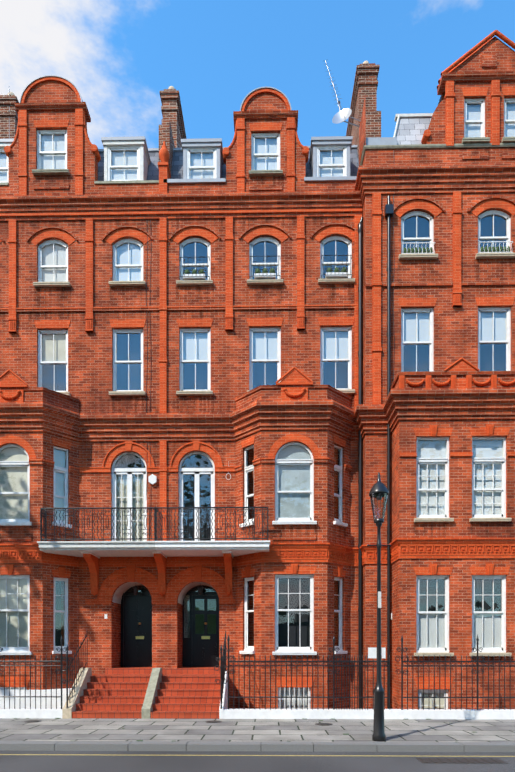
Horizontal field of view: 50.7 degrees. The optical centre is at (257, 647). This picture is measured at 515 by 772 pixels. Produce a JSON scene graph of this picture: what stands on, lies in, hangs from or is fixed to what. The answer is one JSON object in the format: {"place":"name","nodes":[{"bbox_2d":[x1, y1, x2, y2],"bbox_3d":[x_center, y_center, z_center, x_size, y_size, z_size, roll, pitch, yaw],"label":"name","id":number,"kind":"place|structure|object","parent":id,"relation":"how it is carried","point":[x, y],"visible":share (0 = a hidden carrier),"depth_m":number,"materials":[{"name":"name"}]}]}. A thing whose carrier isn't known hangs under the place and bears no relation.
{"place":"outdoors","nodes":[
{"label":"outdoors","id":0,"kind":"place"},
{"bbox_2d":[0,718,514,751],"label":"pavement","id":1,"kind":"structure","parent":0,"point":[291,735],"depth_m":10.63,"materials":[{"name":"stone"}]},
{"bbox_2d":[0,688,514,719],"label":"wall","id":2,"kind":"structure","parent":1,"relation":"on","point":[21,711],"depth_m":13.09,"materials":[{"name":"paint"}]},
{"bbox_2d":[62,667,227,718],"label":"entrance steps","id":3,"kind":"structure","parent":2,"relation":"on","point":[151,693],"depth_m":13.88,"materials":[{"name":"tile"}]},
{"bbox_2d":[0,191,514,708],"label":"house facade","id":4,"kind":"structure","parent":2,"relation":"on","point":[76,321],"depth_m":15.72,"materials":[{"name":"brick"}]},
{"bbox_2d":[0,369,79,689],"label":"bay","id":5,"kind":"object","parent":4,"relation":"attached to","point":[38,470],"visible":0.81,"depth_m":15.18,"materials":[{"name":"brick"}]},
{"bbox_2d":[37,506,269,595],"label":"balcony","id":6,"kind":"structure","parent":4,"relation":"attached to","point":[158,549],"depth_m":14.61,"materials":[{"name":"metal"}]},
{"bbox_2d":[0,61,380,195],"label":"roof","id":7,"kind":"structure","parent":4,"relation":"on","point":[48,147],"depth_m":15.79,"materials":[{"name":"brick"}]},
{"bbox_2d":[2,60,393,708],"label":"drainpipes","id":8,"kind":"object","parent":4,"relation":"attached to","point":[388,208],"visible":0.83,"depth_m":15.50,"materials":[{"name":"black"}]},
{"bbox_2d":[179,255,351,279],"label":"window planter guards","id":9,"kind":"object","parent":4,"relation":"on","point":[264,274],"depth_m":15.56,"materials":[{"name":"black"}]},
{"bbox_2d":[234,367,351,708],"bbox_3d":[1.019,-1.818,15.355,3.395,11.690,1.054,0,0,1],"label":"bay","id":10,"kind":"object","parent":4,"relation":"attached to","point":[295,494],"visible":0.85,"depth_m":15.02,"materials":[{"name":"brick"}]},
{"bbox_2d":[0,631,514,709],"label":"area railings","id":11,"kind":"object","parent":2,"relation":"on","point":[222,660],"visible":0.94,"depth_m":13.19,"materials":[{"name":"black metal"}]},
{"bbox_2d":[355,30,514,708],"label":"house","id":12,"kind":"structure","parent":2,"relation":"on","point":[444,173],"depth_m":15.10,"materials":[{"name":"brick"}]},
{"bbox_2d":[367,473,390,741],"bbox_3d":[2.248,-0.763,10.068,0.373,4.980,0.373,0,0,-33],"label":"lamp post","id":13,"kind":"object","parent":1,"relation":"on","point":[379,490],"visible":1,"depth_m":10.03,"materials":[{"name":"black metal"}]},
{"bbox_2d":[0,751,514,771],"bbox_3d":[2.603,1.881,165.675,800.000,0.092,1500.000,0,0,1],"label":"road","id":14,"kind":"structure","parent":0,"point":[150,761],"depth_m":8.79,"materials":[{"name":"grey asphalt"}]},
{"bbox_2d":[0,0,514,148],"label":"sky","id":15,"kind":"structure","parent":0,"point":[119,55],"materials":[{"name":"blue"}]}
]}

